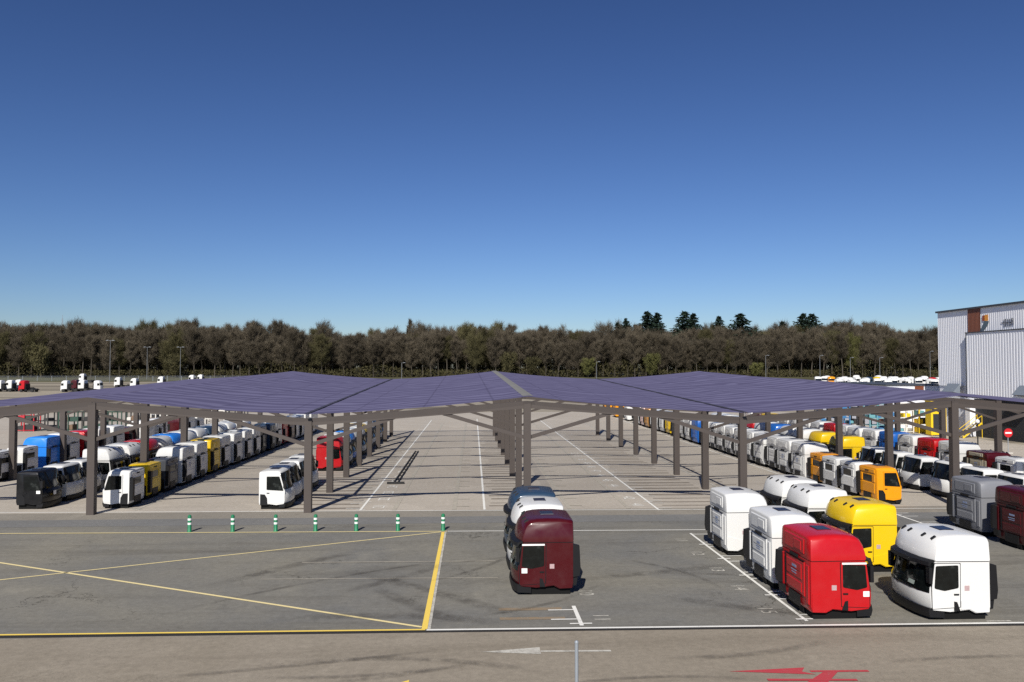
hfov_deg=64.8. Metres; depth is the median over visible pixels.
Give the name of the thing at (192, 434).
roof cab
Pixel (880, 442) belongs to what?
roof cab
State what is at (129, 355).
bare tree
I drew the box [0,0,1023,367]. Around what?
sky
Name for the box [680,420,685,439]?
roof cab
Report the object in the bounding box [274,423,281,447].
roof cab
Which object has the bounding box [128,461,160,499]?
day cab
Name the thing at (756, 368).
budding tree
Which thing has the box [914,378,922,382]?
tractor truck
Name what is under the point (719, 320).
conifer tree
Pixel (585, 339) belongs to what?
bare tree
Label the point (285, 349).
bare tree
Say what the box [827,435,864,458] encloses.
roof cab
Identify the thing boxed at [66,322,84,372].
bare tree
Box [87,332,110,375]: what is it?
bare tree
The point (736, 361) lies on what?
bare tree
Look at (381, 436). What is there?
roof cab
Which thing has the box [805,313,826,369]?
conifer tree
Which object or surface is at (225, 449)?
roof cab
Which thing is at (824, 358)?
bare tree
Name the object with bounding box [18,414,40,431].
storage rack
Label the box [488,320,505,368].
bare tree
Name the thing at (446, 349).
bare tree
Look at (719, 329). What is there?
bare tree
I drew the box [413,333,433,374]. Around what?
bare tree
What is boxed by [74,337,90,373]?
bare tree
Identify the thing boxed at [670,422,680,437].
roof cab
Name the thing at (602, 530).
white cross line
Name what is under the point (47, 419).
storage rack
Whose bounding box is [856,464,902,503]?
day cab
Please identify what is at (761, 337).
bare tree
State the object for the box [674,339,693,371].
bare tree
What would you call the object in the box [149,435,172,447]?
roof cab
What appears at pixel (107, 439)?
roof cab
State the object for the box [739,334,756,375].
bare tree
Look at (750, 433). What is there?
roof cab
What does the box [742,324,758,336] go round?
bare tree
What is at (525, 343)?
bare tree
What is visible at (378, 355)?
bare tree
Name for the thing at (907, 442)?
roof cab
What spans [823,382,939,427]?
annex
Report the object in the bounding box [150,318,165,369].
bare tree
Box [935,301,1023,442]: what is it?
factory building
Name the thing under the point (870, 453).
day cab
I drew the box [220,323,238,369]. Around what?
bare tree
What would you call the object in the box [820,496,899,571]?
roof cab
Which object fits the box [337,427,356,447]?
roof cab
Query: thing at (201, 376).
tractor truck
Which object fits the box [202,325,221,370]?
bare tree
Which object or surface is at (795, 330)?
bare tree
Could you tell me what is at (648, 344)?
bare tree
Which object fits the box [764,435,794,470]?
roof cab
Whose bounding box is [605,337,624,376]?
bare tree
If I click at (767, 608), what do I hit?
stall number
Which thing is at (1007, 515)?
roof cab
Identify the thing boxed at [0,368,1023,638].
ground
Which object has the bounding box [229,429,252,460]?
roof cab
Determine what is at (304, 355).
bare tree
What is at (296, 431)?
roof cab
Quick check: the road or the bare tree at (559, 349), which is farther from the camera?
the bare tree at (559, 349)
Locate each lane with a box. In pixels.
[0,506,946,520]
[0,512,948,526]
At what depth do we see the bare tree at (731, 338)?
420.90 m
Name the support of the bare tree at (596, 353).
on the ground at (46, 386)
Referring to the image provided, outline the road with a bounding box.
[0,626,1023,681]
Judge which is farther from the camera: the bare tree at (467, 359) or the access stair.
the bare tree at (467, 359)
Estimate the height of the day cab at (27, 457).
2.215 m
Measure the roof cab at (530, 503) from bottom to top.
2.705 m
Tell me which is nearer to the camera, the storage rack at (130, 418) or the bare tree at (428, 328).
the storage rack at (130, 418)
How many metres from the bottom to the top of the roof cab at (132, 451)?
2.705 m
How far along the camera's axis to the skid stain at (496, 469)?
62.99 m
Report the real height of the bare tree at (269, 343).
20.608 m
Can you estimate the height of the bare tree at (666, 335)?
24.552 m
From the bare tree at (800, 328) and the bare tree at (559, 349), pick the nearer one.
the bare tree at (559, 349)
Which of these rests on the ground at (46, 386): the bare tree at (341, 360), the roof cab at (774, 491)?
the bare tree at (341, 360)
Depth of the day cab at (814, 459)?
56.32 m
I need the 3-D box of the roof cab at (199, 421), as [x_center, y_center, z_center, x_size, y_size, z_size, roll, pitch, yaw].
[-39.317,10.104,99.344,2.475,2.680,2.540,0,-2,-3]
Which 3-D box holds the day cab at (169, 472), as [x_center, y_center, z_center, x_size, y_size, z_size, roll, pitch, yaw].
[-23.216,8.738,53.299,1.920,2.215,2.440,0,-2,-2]
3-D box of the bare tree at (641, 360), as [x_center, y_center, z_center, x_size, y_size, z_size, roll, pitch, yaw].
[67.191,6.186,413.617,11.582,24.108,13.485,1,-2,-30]
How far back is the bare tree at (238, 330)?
416.17 m
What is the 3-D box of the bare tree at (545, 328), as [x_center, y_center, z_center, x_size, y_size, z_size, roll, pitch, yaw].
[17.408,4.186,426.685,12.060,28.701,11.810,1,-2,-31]
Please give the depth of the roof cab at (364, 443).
75.34 m
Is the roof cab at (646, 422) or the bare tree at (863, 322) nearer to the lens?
the roof cab at (646, 422)
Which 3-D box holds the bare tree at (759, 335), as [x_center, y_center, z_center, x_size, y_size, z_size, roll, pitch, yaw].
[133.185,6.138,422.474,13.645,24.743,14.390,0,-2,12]
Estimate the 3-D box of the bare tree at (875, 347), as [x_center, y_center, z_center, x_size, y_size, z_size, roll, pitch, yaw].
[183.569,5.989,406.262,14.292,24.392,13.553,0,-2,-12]
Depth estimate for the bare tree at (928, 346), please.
415.05 m
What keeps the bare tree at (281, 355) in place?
on the ground at (46, 386)
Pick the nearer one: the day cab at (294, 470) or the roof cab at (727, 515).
the roof cab at (727, 515)
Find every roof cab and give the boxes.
[23,435,59,466]
[48,432,79,460]
[70,429,86,457]
[82,446,128,481]
[84,427,109,445]
[98,425,124,443]
[105,442,139,464]
[124,438,158,458]
[129,420,155,437]
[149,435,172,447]
[150,418,167,433]
[152,433,180,444]
[156,444,194,485]
[167,418,180,431]
[167,430,197,440]
[174,441,207,479]
[180,427,207,437]
[189,417,194,427]
[190,437,219,474]
[191,425,211,434]
[195,417,203,425]
[204,434,230,469]
[205,423,227,432]
[218,421,236,430]
[218,431,242,464]
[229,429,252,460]
[238,427,260,456]
[244,424,266,453]
[257,422,275,450]
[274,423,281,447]
[281,424,287,444]
[287,414,303,437]
[287,416,298,438]
[287,424,294,442]
[309,414,315,432]
[316,435,342,470]
[325,432,352,464]
[336,430,356,460]
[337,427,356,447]
[343,425,366,453]
[351,422,373,446]
[372,421,375,444]
[380,424,382,439]
[503,486,555,550]
[506,496,563,568]
[509,509,580,594]
[623,407,632,420]
[639,408,645,426]
[643,408,650,427]
[657,411,672,432]
[663,420,672,434]
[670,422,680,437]
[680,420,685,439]
[682,420,692,441]
[689,420,700,444]
[705,486,766,555]
[709,422,721,449]
[714,424,737,452]
[722,426,747,455]
[731,428,757,457]
[743,505,816,588]
[747,423,754,427]
[747,430,766,462]
[751,432,779,466]
[753,422,777,430]
[760,475,816,505]
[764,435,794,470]
[771,423,789,430]
[774,438,808,474]
[775,523,873,618]
[778,425,806,435]
[781,483,846,522]
[788,441,828,478]
[789,420,795,424]
[792,428,821,439]
[803,419,810,427]
[808,431,834,445]
[810,420,830,430]
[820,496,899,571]
[823,422,844,431]
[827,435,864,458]
[843,424,858,434]
[847,426,870,436]
[863,428,883,445]
[876,431,909,449]
[888,523,997,619]
[895,434,930,453]
[914,437,948,456]
[935,440,980,461]
[946,475,1012,536]
[990,485,1023,549]
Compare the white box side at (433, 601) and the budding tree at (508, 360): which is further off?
the budding tree at (508, 360)
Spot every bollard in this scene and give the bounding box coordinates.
[187,515,191,531]
[230,515,234,531]
[273,514,277,531]
[313,514,317,531]
[354,514,358,530]
[396,514,399,530]
[441,514,444,530]
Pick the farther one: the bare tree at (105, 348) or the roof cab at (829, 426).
the bare tree at (105, 348)
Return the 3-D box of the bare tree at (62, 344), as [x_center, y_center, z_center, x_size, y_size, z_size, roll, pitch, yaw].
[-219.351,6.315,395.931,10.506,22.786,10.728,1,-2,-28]
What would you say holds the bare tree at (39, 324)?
on the ground at (46, 386)
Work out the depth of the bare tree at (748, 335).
421.29 m
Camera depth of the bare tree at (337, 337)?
417.31 m
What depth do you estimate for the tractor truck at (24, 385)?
253.47 m
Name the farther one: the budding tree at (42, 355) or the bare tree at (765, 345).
the bare tree at (765, 345)
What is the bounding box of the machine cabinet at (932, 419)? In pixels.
[925,401,946,435]
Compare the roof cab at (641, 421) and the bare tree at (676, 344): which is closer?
the roof cab at (641, 421)
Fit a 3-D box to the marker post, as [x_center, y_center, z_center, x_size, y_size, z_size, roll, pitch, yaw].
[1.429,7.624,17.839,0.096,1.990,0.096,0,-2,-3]
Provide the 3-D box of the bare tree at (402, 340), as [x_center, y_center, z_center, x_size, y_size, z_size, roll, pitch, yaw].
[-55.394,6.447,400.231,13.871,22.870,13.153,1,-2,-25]
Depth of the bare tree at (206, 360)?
407.38 m
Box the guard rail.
[387,451,418,483]
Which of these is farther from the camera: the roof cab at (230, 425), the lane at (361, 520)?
the roof cab at (230, 425)
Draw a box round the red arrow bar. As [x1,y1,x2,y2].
[767,679,856,680]
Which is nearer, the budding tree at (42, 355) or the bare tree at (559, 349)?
the budding tree at (42, 355)
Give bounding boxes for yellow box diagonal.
[0,532,436,626]
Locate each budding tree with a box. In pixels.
[25,342,52,377]
[164,354,186,377]
[499,351,517,372]
[524,356,541,374]
[580,357,596,375]
[642,352,661,374]
[749,362,763,375]
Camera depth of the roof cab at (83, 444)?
69.41 m
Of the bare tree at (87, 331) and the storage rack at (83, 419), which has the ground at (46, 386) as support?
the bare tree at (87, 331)
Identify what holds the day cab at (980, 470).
on the yard at (432, 485)
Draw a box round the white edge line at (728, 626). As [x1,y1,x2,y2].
[427,622,1023,629]
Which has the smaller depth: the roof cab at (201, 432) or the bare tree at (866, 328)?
the roof cab at (201, 432)
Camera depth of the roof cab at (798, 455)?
58.35 m
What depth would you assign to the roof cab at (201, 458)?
58.76 m
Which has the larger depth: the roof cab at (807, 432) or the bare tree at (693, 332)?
the bare tree at (693, 332)
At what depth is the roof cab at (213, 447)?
61.59 m
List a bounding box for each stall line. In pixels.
[139,435,313,508]
[360,421,430,509]
[541,421,659,509]
[572,606,583,624]
[585,423,716,486]
[616,418,920,522]
[690,533,807,620]
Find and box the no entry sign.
[1004,428,1012,453]
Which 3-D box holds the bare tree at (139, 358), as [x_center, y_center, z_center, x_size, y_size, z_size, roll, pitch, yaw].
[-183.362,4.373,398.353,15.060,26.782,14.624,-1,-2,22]
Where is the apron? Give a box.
[0,519,1023,638]
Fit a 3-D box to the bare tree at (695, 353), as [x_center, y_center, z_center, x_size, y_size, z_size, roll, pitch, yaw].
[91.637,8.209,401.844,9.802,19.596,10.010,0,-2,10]
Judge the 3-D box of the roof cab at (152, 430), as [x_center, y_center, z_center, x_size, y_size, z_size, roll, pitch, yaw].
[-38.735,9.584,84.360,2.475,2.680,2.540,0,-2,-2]
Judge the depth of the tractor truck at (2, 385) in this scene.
255.59 m
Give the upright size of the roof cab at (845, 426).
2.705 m
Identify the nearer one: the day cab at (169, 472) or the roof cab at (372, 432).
the day cab at (169, 472)
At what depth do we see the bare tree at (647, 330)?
412.94 m
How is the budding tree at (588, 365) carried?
on the ground at (46, 386)
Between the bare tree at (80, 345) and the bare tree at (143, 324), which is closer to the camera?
the bare tree at (80, 345)
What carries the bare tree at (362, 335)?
on the ground at (46, 386)
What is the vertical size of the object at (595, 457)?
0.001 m
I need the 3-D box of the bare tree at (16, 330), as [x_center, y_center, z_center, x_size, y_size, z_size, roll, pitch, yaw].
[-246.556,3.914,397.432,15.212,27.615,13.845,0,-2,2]
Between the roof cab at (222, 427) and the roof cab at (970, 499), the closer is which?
the roof cab at (970, 499)
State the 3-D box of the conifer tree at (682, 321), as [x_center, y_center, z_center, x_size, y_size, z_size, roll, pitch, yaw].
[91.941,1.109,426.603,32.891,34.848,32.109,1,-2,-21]
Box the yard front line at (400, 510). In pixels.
[0,508,918,512]
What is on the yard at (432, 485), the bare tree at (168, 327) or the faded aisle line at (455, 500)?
the faded aisle line at (455, 500)
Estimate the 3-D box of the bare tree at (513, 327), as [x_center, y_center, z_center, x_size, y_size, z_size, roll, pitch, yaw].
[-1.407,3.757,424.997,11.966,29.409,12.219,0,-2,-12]
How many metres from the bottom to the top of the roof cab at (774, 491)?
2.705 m
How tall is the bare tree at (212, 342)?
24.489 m
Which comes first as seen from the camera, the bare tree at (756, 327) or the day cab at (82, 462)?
the day cab at (82, 462)
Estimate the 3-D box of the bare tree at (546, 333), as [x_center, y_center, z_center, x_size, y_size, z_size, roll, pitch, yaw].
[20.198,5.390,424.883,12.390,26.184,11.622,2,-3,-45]
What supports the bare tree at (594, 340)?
on the ground at (46, 386)
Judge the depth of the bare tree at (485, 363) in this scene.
404.94 m
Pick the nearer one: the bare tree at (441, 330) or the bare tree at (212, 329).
the bare tree at (212, 329)
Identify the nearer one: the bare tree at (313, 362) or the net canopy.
the net canopy
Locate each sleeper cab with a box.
[124,426,139,440]
[963,449,1010,467]
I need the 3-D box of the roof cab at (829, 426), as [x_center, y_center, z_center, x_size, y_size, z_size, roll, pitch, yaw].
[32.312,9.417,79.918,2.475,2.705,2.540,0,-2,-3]
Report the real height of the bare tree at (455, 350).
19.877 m
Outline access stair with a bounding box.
[959,415,982,437]
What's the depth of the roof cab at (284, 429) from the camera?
84.92 m
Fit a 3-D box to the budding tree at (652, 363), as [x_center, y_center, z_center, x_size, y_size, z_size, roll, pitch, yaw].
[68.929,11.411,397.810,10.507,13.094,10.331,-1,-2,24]
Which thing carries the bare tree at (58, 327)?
on the ground at (46, 386)
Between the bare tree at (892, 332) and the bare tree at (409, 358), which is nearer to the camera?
the bare tree at (409, 358)
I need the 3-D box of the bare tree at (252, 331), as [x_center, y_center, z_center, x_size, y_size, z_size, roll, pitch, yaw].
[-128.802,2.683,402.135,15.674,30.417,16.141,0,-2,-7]
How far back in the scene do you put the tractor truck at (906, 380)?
277.75 m
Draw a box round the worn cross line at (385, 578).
[302,561,497,578]
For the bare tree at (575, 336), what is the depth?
417.68 m
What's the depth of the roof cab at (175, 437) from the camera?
66.14 m
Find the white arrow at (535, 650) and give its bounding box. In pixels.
[485,647,610,653]
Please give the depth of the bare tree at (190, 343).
391.45 m
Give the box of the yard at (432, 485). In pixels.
[0,411,1023,513]
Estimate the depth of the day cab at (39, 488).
46.12 m
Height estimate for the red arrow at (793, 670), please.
0.001 m
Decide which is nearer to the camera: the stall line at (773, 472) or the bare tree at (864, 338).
the stall line at (773, 472)
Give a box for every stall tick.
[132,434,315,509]
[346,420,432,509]
[458,450,573,505]
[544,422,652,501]
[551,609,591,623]
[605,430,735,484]
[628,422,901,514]
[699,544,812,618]
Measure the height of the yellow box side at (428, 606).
0.001 m
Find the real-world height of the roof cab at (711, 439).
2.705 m
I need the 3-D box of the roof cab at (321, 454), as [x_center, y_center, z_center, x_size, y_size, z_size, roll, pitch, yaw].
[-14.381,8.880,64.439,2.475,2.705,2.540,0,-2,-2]
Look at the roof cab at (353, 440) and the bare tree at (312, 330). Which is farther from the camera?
the bare tree at (312, 330)
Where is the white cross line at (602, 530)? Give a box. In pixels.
[573,529,704,530]
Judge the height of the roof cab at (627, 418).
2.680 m
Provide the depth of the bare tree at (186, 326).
411.91 m
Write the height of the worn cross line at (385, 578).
0.001 m
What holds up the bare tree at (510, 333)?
on the ground at (46, 386)
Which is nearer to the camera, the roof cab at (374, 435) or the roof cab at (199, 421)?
the roof cab at (374, 435)
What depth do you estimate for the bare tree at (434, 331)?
412.78 m
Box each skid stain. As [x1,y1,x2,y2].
[285,437,415,508]
[479,433,514,498]
[559,432,706,505]
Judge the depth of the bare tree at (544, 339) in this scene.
414.42 m
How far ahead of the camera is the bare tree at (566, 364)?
401.09 m
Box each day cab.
[0,449,8,481]
[7,445,37,472]
[16,467,64,508]
[44,462,86,500]
[64,458,102,494]
[101,467,143,507]
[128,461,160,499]
[149,456,177,491]
[259,467,294,508]
[269,462,302,498]
[281,457,303,492]
[289,453,318,486]
[807,452,837,483]
[819,455,851,488]
[837,459,872,495]
[856,446,884,463]
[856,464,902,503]
[877,450,912,476]
[898,454,938,489]
[928,460,972,496]
[960,466,1003,477]
[992,456,1023,472]
[997,473,1023,484]
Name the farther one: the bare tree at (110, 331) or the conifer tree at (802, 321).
the conifer tree at (802, 321)
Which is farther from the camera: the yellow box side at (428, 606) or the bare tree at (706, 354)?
the bare tree at (706, 354)
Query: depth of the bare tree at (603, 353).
401.71 m
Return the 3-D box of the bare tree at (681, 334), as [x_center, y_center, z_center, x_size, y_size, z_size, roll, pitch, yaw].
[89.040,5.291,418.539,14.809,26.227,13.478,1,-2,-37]
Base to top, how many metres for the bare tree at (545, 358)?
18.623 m
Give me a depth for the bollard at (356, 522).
39.83 m
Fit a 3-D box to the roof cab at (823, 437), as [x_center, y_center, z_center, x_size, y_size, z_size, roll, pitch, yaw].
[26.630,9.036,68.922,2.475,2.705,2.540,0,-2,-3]
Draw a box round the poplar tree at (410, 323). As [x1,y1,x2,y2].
[404,318,412,335]
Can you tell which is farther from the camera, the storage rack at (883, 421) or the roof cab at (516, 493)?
the storage rack at (883, 421)
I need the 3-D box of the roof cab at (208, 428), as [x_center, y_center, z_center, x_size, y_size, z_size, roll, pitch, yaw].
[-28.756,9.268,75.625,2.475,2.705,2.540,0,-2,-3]
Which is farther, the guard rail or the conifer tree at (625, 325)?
the conifer tree at (625, 325)
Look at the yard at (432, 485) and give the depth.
61.25 m
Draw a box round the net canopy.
[0,371,1023,514]
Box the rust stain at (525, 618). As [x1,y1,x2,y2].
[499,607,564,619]
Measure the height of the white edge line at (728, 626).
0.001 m
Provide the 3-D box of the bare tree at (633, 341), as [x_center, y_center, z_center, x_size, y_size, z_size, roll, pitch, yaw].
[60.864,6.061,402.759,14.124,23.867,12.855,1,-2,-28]
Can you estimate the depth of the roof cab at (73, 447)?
67.66 m
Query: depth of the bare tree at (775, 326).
433.68 m
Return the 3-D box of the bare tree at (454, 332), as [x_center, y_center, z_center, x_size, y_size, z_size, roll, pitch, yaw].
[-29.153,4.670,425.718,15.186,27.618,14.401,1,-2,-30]
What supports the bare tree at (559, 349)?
on the ground at (46, 386)
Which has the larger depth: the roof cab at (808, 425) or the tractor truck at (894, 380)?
the tractor truck at (894, 380)
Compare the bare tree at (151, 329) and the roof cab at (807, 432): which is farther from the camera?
the bare tree at (151, 329)
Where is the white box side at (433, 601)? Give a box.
[428,532,445,628]
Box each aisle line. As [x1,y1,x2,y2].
[392,423,629,509]
[477,420,485,509]
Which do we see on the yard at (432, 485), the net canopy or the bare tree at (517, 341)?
the net canopy
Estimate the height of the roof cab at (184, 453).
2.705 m
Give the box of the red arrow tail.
[808,672,836,681]
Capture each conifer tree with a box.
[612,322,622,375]
[620,318,632,375]
[633,310,659,375]
[651,312,672,336]
[669,311,699,371]
[686,313,705,368]
[712,316,727,371]
[726,313,762,371]
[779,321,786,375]
[792,313,811,373]
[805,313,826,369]
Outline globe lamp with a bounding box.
[975,419,979,444]
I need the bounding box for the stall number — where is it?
[757,608,777,612]
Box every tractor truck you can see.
[0,380,16,391]
[6,380,23,391]
[15,379,33,390]
[18,380,38,391]
[60,380,81,391]
[71,380,83,390]
[78,380,92,390]
[79,374,95,382]
[82,380,102,390]
[114,377,129,386]
[130,378,139,385]
[157,376,165,382]
[197,374,204,378]
[814,376,821,380]
[827,376,834,381]
[873,378,881,381]
[890,378,897,382]
[903,379,911,382]
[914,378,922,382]
[931,379,938,383]
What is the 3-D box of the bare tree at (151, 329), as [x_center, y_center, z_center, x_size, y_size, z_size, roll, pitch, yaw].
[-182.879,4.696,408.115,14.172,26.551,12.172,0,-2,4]
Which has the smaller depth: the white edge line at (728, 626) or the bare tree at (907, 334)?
the white edge line at (728, 626)
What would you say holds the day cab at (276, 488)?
on the yard at (432, 485)
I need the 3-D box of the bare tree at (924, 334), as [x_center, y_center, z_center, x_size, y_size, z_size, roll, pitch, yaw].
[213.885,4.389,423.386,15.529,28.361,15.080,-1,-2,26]
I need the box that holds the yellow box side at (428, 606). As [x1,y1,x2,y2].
[422,532,444,628]
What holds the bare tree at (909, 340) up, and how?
on the ground at (46, 386)
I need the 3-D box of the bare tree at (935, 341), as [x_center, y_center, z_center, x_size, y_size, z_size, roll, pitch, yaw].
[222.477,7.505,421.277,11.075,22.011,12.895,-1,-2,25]
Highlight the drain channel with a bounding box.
[0,623,1023,637]
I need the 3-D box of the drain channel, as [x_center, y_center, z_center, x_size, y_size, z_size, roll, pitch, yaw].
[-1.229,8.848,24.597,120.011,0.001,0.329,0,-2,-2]
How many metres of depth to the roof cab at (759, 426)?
81.15 m
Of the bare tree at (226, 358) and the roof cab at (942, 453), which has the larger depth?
the bare tree at (226, 358)
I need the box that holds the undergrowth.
[0,350,938,377]
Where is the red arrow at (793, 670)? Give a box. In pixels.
[737,667,869,673]
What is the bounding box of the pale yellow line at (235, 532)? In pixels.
[0,531,430,533]
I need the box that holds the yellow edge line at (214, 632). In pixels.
[0,629,424,634]
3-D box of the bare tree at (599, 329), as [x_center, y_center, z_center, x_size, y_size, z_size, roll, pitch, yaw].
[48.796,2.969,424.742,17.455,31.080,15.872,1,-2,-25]
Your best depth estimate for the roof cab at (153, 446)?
60.74 m
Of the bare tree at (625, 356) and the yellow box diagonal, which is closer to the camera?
the yellow box diagonal
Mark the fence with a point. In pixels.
(62, 376)
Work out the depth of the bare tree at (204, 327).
415.52 m
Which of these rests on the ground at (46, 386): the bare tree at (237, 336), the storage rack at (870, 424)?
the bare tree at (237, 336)
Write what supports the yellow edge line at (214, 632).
on the apron
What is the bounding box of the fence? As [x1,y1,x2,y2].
[0,376,224,380]
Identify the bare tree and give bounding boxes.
[0,321,16,375]
[0,330,10,362]
[0,332,18,375]
[1,324,22,375]
[3,336,27,377]
[13,323,42,375]
[20,328,48,377]
[34,336,56,374]
[35,321,48,375]
[36,327,53,343]
[43,320,65,371]
[43,331,57,366]
[48,328,69,375]
[48,341,61,375]
[54,322,65,332]
[55,331,70,375]
[59,319,84,375]
[61,316,85,371]
[65,336,85,375]
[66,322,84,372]
[68,328,86,372]
[74,320,90,373]
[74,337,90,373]
[76,319,101,374]
[81,333,102,375]
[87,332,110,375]
[91,324,119,374]
[96,336,119,375]
[101,325,115,361]
[108,336,129,376]
[110,328,128,374]
[116,324,132,370]
[121,335,137,371]
[122,339,140,375]
[126,329,134,372]
[127,326,154,371]
[134,319,160,374]
[137,331,158,376]
[139,324,159,368]
[148,339,163,373]
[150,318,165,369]
[151,330,166,376]
[157,338,176,373]
[160,327,179,375]
[161,321,184,349]
[163,316,179,375]
[167,331,188,359]
[173,319,197,374]
[175,320,194,374]
[175,339,192,376]
[181,326,206,374]
[184,317,201,330]
[194,338,207,374]
[198,323,208,374]
[200,328,210,375]
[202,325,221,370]
[202,331,227,376]
[206,324,230,376]
[215,331,233,375]
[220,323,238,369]
[223,341,243,376]
[227,329,248,366]
[231,339,248,375]
[234,327,247,372]
[238,319,266,372]
[238,341,259,375]
[243,319,265,339]
[251,343,269,374]
[259,337,271,373]
[262,328,274,371]
[262,338,279,372]
[269,319,288,337]
[270,343,288,371]
[271,335,284,372]
[279,337,291,369]
[281,329,305,370]
[290,330,313,371]
[302,343,320,371]
[307,326,324,370]
[308,333,332,373]
[314,318,334,332]
[314,324,337,373]
[325,325,342,367]
[326,337,339,369]
[334,342,350,375]
[337,339,352,374]
[340,343,361,375]
[344,333,361,376]
[354,342,369,376]
[355,331,366,372]
[357,338,369,376]
[364,327,381,375]
[366,330,384,376]
[367,340,380,376]
[372,330,389,373]
[375,330,393,374]
[378,338,393,376]
[384,326,401,369]
[385,335,399,366]
[385,341,400,376]
[389,333,407,373]
[400,334,412,376]
[401,341,419,374]
[406,321,423,369]
[408,336,421,376]
[413,320,433,372]
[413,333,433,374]
[417,328,435,375]
[420,332,439,376]
[430,332,445,376]
[434,325,447,367]
[440,335,452,375]
[445,331,456,368]
[447,338,464,370]
[449,327,460,372]
[452,335,463,372]
[456,321,480,372]
[459,337,471,372]
[460,321,476,369]
[461,332,487,372]
[476,325,496,371]
[485,334,506,370]
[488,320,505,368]
[489,326,511,370]
[499,336,517,356]
[504,323,517,332]
[504,328,518,360]
[508,332,526,373]
[518,335,532,374]
[522,328,544,374]
[529,337,543,372]
[536,324,549,374]
[537,335,553,366]
[539,341,554,375]
[544,329,558,369]
[547,323,569,376]
[552,342,568,376]
[561,339,575,376]
[565,329,579,375]
[567,340,586,376]
[568,329,588,369]
[573,331,596,375]
[585,331,600,375]
[588,339,603,376]
[593,320,615,375]
[596,337,610,376]
[601,333,620,376]
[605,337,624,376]
[613,318,631,374]
[613,327,627,375]
[621,338,634,372]
[622,330,645,376]
[623,324,642,373]
[627,324,645,373]
[636,331,651,375]
[638,327,661,366]
[638,332,656,374]
[649,331,667,374]
[652,328,667,374]
[656,335,674,372]
[658,331,673,372]
[664,337,687,373]
[673,330,693,369]
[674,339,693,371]
[685,328,700,369]
[688,339,701,370]
[694,322,709,368]
[697,328,716,369]
[697,338,716,369]
[704,325,721,369]
[709,324,727,369]
[709,336,727,372]
[714,327,732,368]
[720,339,737,372]
[726,336,738,372]
[726,340,745,373]
[730,328,748,370]
[739,328,756,367]
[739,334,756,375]
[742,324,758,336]
[748,338,767,376]
[752,335,770,362]
[756,331,771,372]
[759,328,769,363]
[759,336,776,376]
[764,324,787,368]
[765,336,789,376]
[766,320,789,366]
[780,338,795,376]
[783,324,798,374]
[785,327,801,372]
[791,323,807,373]
[793,331,811,376]
[799,328,815,370]
[806,325,828,375]
[806,340,820,376]
[814,332,836,375]
[819,322,833,374]
[819,325,829,374]
[821,327,842,375]
[831,315,855,373]
[831,325,848,373]
[832,334,849,376]
[838,319,861,376]
[843,333,864,375]
[852,331,872,376]
[854,320,878,376]
[858,320,877,327]
[864,331,886,376]
[870,321,889,374]
[877,336,895,376]
[882,338,902,373]
[883,327,902,375]
[892,341,915,376]
[900,337,917,376]
[901,331,916,363]
[908,325,931,372]
[910,341,929,376]
[921,340,937,375]
[927,325,937,374]
[931,338,938,368]
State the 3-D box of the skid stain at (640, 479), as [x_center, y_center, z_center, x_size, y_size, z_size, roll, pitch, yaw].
[9.257,10.632,75.999,4.960,0.001,57.554,0,-2,-3]
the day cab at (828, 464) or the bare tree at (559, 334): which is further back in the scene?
the bare tree at (559, 334)
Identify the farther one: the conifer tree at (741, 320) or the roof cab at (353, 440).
the conifer tree at (741, 320)
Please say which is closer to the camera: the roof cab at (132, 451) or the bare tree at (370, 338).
the roof cab at (132, 451)
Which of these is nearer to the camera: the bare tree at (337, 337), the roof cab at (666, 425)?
the roof cab at (666, 425)
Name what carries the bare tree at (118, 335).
on the ground at (46, 386)
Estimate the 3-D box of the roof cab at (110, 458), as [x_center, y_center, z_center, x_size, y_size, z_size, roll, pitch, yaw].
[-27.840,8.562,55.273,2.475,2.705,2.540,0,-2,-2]
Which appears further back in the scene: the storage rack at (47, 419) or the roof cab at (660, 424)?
the storage rack at (47, 419)
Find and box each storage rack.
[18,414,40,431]
[37,412,59,430]
[58,411,84,430]
[81,411,107,428]
[107,411,127,425]
[125,412,140,425]
[831,407,850,423]
[843,407,864,425]
[863,405,883,428]
[879,412,893,430]
[893,403,913,432]
[912,410,925,432]
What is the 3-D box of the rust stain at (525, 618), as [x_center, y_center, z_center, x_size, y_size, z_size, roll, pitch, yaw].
[0.633,8.909,26.411,2.100,0.001,1.320,0,-2,-3]
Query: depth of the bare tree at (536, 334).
413.05 m
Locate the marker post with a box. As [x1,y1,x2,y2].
[574,640,578,681]
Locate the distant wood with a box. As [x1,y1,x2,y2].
[1,319,938,375]

